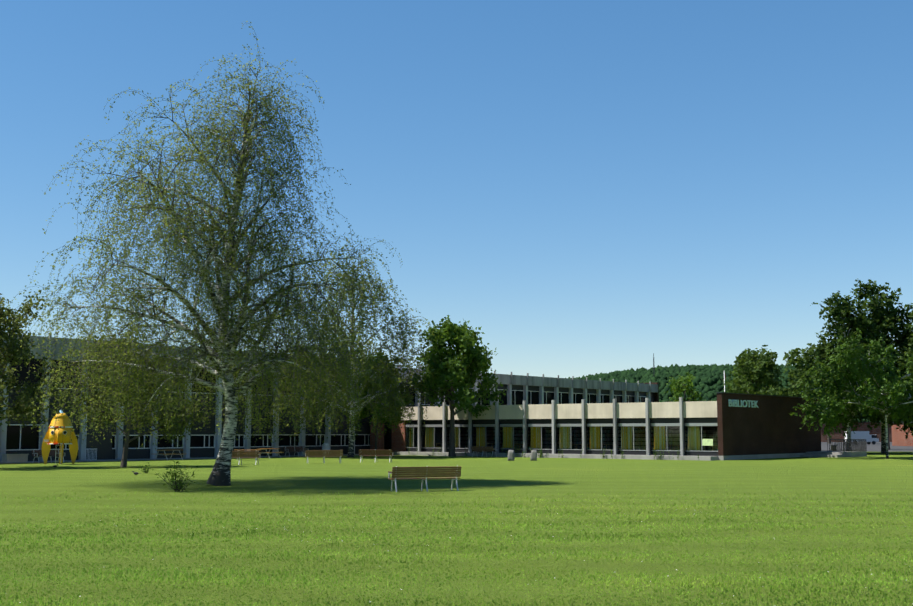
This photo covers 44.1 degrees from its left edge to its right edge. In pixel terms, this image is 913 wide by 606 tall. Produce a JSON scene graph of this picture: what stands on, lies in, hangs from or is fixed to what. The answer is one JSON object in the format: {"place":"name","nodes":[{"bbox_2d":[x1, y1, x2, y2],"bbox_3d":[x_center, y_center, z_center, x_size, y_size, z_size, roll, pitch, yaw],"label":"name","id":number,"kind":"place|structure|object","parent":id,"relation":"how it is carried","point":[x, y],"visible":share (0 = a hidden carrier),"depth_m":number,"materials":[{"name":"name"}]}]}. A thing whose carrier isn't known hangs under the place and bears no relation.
{"place":"outdoors","nodes":[
{"label":"outdoors","id":0,"kind":"place"},
{"bbox_2d":[85,448,96,459],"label":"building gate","id":1,"kind":"structure","parent":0,"point":[92,454],"depth_m":81.38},
{"bbox_2d":[0,454,358,463],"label":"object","id":2,"kind":"structure","parent":0,"point":[150,459],"depth_m":82.88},
{"bbox_2d":[8,387,371,434],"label":"building blinds","id":3,"kind":"object","parent":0,"point":[286,430],"visible":0.15,"depth_m":90.96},
{"bbox_2d":[0,358,645,449],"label":"building glazing","id":4,"kind":"structure","parent":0,"point":[29,439],"depth_m":90.34,"materials":[{"name":"black glass"}]},
{"bbox_2d":[322,443,329,449],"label":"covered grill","id":5,"kind":"object","parent":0,"point":[326,446],"visible":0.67,"depth_m":98.57,"materials":[{"name":"fabric"}]},
{"bbox_2d":[6,379,646,460],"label":"building spandrels","id":6,"kind":"object","parent":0,"point":[145,453],"visible":0.12,"depth_m":92.72,"materials":[{"name":"grey concrete"}]},
{"bbox_2d":[6,385,646,450],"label":"windows","id":7,"kind":"structure","parent":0,"point":[262,434],"depth_m":92.94,"materials":[{"name":"black glass"}]},
{"bbox_2d":[1,334,657,392],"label":"building","id":8,"kind":"structure","parent":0,"point":[511,379],"depth_m":123.06,"materials":[{"name":"grey concrete"}]},
{"bbox_2d":[370,420,405,454],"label":"brick wall","id":9,"kind":"structure","parent":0,"point":[398,441],"depth_m":103.19,"materials":[{"name":"brown brick"}]},
{"bbox_2d":[0,452,912,605],"bbox_3d":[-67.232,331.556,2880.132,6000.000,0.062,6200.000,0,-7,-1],"label":"ground","id":10,"kind":"structure","parent":0,"point":[875,473],"depth_m":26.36,"materials":[{"name":"green plant"}]},
{"bbox_2d":[1,454,28,461],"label":"concrete planter","id":11,"kind":"object","parent":10,"relation":"on","point":[14,457],"visible":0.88,"depth_m":75.32,"materials":[{"name":"grey concrete"}]},
{"bbox_2d":[0,290,65,432],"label":"apple tree","id":12,"kind":"object","parent":10,"relation":"on","point":[25,396],"depth_m":64.64,"materials":[{"name":"green plant"}]},
{"bbox_2d":[32,449,65,462],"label":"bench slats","id":13,"kind":"object","parent":10,"relation":"on","point":[39,452],"visible":0.58,"depth_m":75.67,"materials":[{"name":"wood"}]},
{"bbox_2d":[41,408,77,464],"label":"rocket playhouse","id":14,"kind":"object","parent":10,"relation":"on","point":[59,432],"visible":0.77,"depth_m":72.09,"materials":[{"name":"yellow"}]},
{"bbox_2d":[47,335,212,466],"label":"apple tree","id":15,"kind":"object","parent":10,"relation":"on","point":[174,427],"depth_m":66.59,"materials":[{"name":"green plant"}]},
{"bbox_2d":[139,462,150,472],"bbox_3d":[-15.545,8.304,56.404,0.597,0.667,0.905,5,-8,-37],"label":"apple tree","id":16,"kind":"object","parent":10,"relation":"on","point":[148,468],"depth_m":56.39,"materials":[{"name":"green plant"}]},
{"bbox_2d":[154,450,183,460],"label":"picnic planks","id":17,"kind":"object","parent":10,"relation":"on","point":[165,454],"visible":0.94,"depth_m":83.00,"materials":[{"name":"brown wood"}]},
{"bbox_2d":[152,459,197,491],"bbox_3d":[-9.843,6.023,39.411,1.614,1.152,1.029,0,-7,-1],"label":"shrub","id":18,"kind":"object","parent":10,"relation":"on","point":[174,480],"depth_m":39.31,"materials":[{"name":"green plant"}]},
{"bbox_2d":[0,21,408,485],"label":"birch","id":19,"kind":"object","parent":10,"relation":"on","point":[235,280],"depth_m":43.43,"materials":[{"name":"green plant"}]},
{"bbox_2d":[232,451,259,464],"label":"bench slats","id":20,"kind":"object","parent":10,"relation":"on","point":[244,454],"visible":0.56,"depth_m":71.16,"materials":[{"name":"brown wood"}]},
{"bbox_2d":[258,448,283,457],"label":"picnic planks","id":21,"kind":"object","parent":10,"relation":"on","point":[269,451],"visible":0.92,"depth_m":89.29,"materials":[{"name":"brown wood"}]},
{"bbox_2d":[284,446,308,456],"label":"bench","id":22,"kind":"object","parent":10,"relation":"on","point":[294,448],"visible":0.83,"depth_m":94.09,"materials":[{"name":"brown wood"}]},
{"bbox_2d":[305,450,342,462],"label":"bench slats","id":23,"kind":"object","parent":10,"relation":"on","point":[328,453],"visible":0.96,"depth_m":74.61,"materials":[{"name":"brown wood"}]},
{"bbox_2d":[0,359,650,461],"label":"columns","id":24,"kind":"structure","parent":10,"relation":"on","point":[118,449],"depth_m":90.86,"materials":[{"name":"grey concrete"}]},
{"bbox_2d":[7,392,654,459],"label":"dark building panels","id":25,"kind":"object","parent":10,"relation":"on","point":[104,449],"visible":0.12,"depth_m":82.72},
{"bbox_2d":[260,237,436,456],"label":"birch","id":26,"kind":"object","parent":10,"relation":"on","point":[394,405],"depth_m":91.91,"materials":[{"name":"green plant"}]},
{"bbox_2d":[359,449,392,461],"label":"bench slats","id":27,"kind":"object","parent":10,"relation":"on","point":[375,453],"visible":0.96,"depth_m":77.03,"materials":[{"name":"brown wood"}]},
{"bbox_2d":[345,349,409,456],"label":"tree","id":28,"kind":"object","parent":10,"relation":"on","point":[363,414],"depth_m":94.98,"materials":[{"name":"green plant"}]},
{"bbox_2d":[388,466,461,491],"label":"bench slats","id":29,"kind":"object","parent":10,"relation":"on","point":[437,472],"visible":0.98,"depth_m":39.24,"materials":[{"name":"brown wood"}]},
{"bbox_2d":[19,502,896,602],"bbox_3d":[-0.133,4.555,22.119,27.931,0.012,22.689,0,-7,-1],"label":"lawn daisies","id":30,"kind":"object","parent":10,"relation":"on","point":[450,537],"visible":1,"depth_m":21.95,"materials":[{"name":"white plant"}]},
{"bbox_2d":[408,315,507,456],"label":"lime tree","id":31,"kind":"object","parent":10,"relation":"on","point":[462,340],"depth_m":94.92,"materials":[{"name":"green plant"}]},
{"bbox_2d":[471,446,496,456],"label":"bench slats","id":32,"kind":"object","parent":10,"relation":"on","point":[476,449],"visible":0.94,"depth_m":93.57,"materials":[{"name":"brown wood"}]},
{"bbox_2d":[507,450,514,460],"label":"standing stone","id":33,"kind":"object","parent":10,"relation":"on","point":[511,457],"visible":0.81,"depth_m":81.15,"materials":[{"name":"stone"}]},
{"bbox_2d":[530,450,536,460],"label":"standing stone","id":34,"kind":"object","parent":10,"relation":"on","point":[533,455],"visible":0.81,"depth_m":81.20,"materials":[{"name":"stone"}]},
{"bbox_2d":[407,446,698,460],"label":"chairs","id":35,"kind":"object","parent":10,"relation":"on","point":[563,455],"depth_m":89.61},
{"bbox_2d":[394,451,866,460],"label":"pavement","id":36,"kind":"structure","parent":10,"relation":"on","point":[835,454],"depth_m":90.21,"materials":[{"name":"grey concrete"}]},
{"bbox_2d":[827,439,866,451],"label":"library landing railing","id":37,"kind":"object","parent":36,"relation":"on","point":[845,448],"visible":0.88,"depth_m":94.51,"materials":[{"name":"grey metal"}]},
{"bbox_2d":[664,372,705,401],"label":"tree","id":38,"kind":"object","parent":10,"relation":"on","point":[677,391],"depth_m":135.78,"materials":[{"name":"green plant"}]},
{"bbox_2d":[726,368,772,393],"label":"tree","id":39,"kind":"object","parent":10,"relation":"on","point":[736,375],"depth_m":138.77,"materials":[{"name":"green plant"}]},
{"bbox_2d":[723,345,788,395],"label":"tree","id":40,"kind":"object","parent":10,"relation":"on","point":[751,365],"depth_m":123.18,"materials":[{"name":"green plant"}]},
{"bbox_2d":[733,345,778,382],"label":"tree","id":41,"kind":"object","parent":10,"relation":"on","point":[761,353],"depth_m":217.15,"materials":[{"name":"green plant"}]},
{"bbox_2d":[717,393,820,455],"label":"brick wall","id":42,"kind":"structure","parent":10,"relation":"on","point":[770,425],"depth_m":88.31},
{"bbox_2d":[728,399,758,407],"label":"library sign","id":43,"kind":"object","parent":42,"relation":"attached to","point":[732,402],"visible":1,"depth_m":85.35,"materials":[{"name":"teal metal"}]},
{"bbox_2d":[716,392,819,398],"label":"roof edge","id":44,"kind":"object","parent":42,"relation":"on","point":[760,394],"visible":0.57,"depth_m":87.92,"materials":[{"name":"black metal"}]},
{"bbox_2d":[766,291,908,449],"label":"tree","id":45,"kind":"object","parent":10,"relation":"on","point":[861,321],"depth_m":107.18,"materials":[{"name":"green plant"}]},
{"bbox_2d":[790,328,912,458],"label":"tree","id":46,"kind":"object","parent":10,"relation":"on","point":[848,359],"depth_m":87.65,"materials":[{"name":"green plant"}]},
{"bbox_2d":[821,423,891,441],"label":"brick wing","id":47,"kind":"structure","parent":10,"relation":"on","point":[864,427],"depth_m":232.45,"materials":[{"name":"red brick"}]},
{"bbox_2d":[820,279,912,452],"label":"tree","id":48,"kind":"object","parent":10,"relation":"on","point":[886,313],"depth_m":109.58,"materials":[{"name":"green plant"}]},
{"bbox_2d":[887,338,903,449],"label":"tree","id":49,"kind":"object","parent":10,"relation":"on","point":[888,438],"depth_m":129.93,"materials":[{"name":"green plant"}]},
{"bbox_2d":[882,303,912,438],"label":"tree","id":50,"kind":"object","parent":10,"relation":"on","point":[908,423],"depth_m":104.07,"materials":[{"name":"green plant"}]},
{"bbox_2d":[0,0,912,377],"label":"sky","id":51,"kind":"structure","parent":0,"point":[592,186],"materials":[{"name":"blue"}]},
{"bbox_2d":[385,401,716,419],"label":"wall panels","id":52,"kind":"object","parent":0,"point":[697,409],"visible":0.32,"depth_m":90.29,"materials":[{"name":"beige concrete"}]},
{"bbox_2d":[384,417,717,455],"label":"dark library panels","id":53,"kind":"object","parent":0,"point":[387,440],"visible":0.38,"depth_m":91.19,"materials":[{"name":"grey metal"}]},
{"bbox_2d":[418,397,683,455],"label":"columns","id":54,"kind":"structure","parent":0,"point":[554,430],"depth_m":91.86,"materials":[{"name":"grey concrete"}]},
{"bbox_2d":[421,418,685,455],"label":"columns","id":55,"kind":"structure","parent":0,"point":[527,436],"depth_m":93.69,"materials":[{"name":"grey concrete"}]},
{"bbox_2d":[409,426,699,449],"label":"library curtains","id":56,"kind":"object","parent":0,"point":[429,434],"depth_m":91.78,"materials":[{"name":"fabric"}]},
{"bbox_2d":[406,423,717,451],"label":"window frames","id":57,"kind":"structure","parent":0,"point":[574,425],"depth_m":91.26,"materials":[{"name":"grey metal"}]},
{"bbox_2d":[406,426,717,450],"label":"library glass","id":58,"kind":"object","parent":57,"relation":"in","point":[578,434],"visible":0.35,"depth_m":90.78,"materials":[{"name":"glass"}]},
{"bbox_2d":[702,439,712,445],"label":"sign","id":59,"kind":"object","parent":58,"relation":"attached to","point":[707,442],"visible":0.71,"depth_m":83.62,"materials":[{"name":"white paper"}]},
{"bbox_2d":[406,426,717,447],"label":"library interior walls","id":60,"kind":"structure","parent":0,"point":[438,433],"depth_m":103.48,"materials":[{"name":"white paint"}]},
{"bbox_2d":[448,428,717,453],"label":"windows","id":61,"kind":"structure","parent":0,"point":[575,440],"depth_m":94.72,"materials":[{"name":"glass"}]},
{"bbox_2d":[644,382,658,401],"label":"brick building gable","id":62,"kind":"structure","parent":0,"point":[657,397],"depth_m":146.40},
{"bbox_2d":[662,383,911,421],"bbox_3d":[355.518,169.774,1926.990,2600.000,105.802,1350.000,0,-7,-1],"label":"hill","id":63,"kind":"structure","parent":0,"point":[787,383],"depth_m":1369.50,"materials":[{"name":"green plant"}]},
{"bbox_2d":[568,363,873,418],"bbox_3d":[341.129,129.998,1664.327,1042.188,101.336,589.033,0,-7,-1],"label":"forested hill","id":64,"kind":"structure","parent":63,"relation":"on","point":[706,376],"depth_m":1653.19,"materials":[{"name":"green plant"}]},
{"bbox_2d":[653,354,654,376],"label":"radio mast","id":65,"kind":"object","parent":64,"relation":"on","point":[653,366],"visible":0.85,"depth_m":1646.66,"materials":[{"name":"white metal"}]},
{"bbox_2d":[821,442,912,451],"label":"yard paving","id":66,"kind":"structure","parent":0,"point":[871,447],"depth_m":149.28,"materials":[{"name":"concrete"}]},
{"bbox_2d":[732,350,767,390],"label":"tree","id":67,"kind":"object","parent":66,"relation":"on","point":[738,372],"depth_m":167.72,"materials":[{"name":"green plant"}]},
{"bbox_2d":[783,343,816,389],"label":"tree","id":68,"kind":"object","parent":66,"relation":"on","point":[793,353],"depth_m":177.34,"materials":[{"name":"green plant"}]},
{"bbox_2d":[844,431,878,443],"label":"van body","id":69,"kind":"object","parent":66,"relation":"on","point":[873,439],"visible":0.67,"depth_m":185.48,"materials":[{"name":"white paint"}]},
{"bbox_2d":[891,423,912,445],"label":"brick building","id":70,"kind":"structure","parent":66,"relation":"on","point":[898,437],"depth_m":167.20,"materials":[{"name":"red brick"}]},
{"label":"library interior floor","id":71,"kind":"structure","parent":0,"visible":0},
{"bbox_2d":[431,443,717,450],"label":"library furniture","id":72,"kind":"object","parent":71,"relation":"on","point":[587,446],"depth_m":90.67,"materials":[{"name":"beige wood"}]}
]}

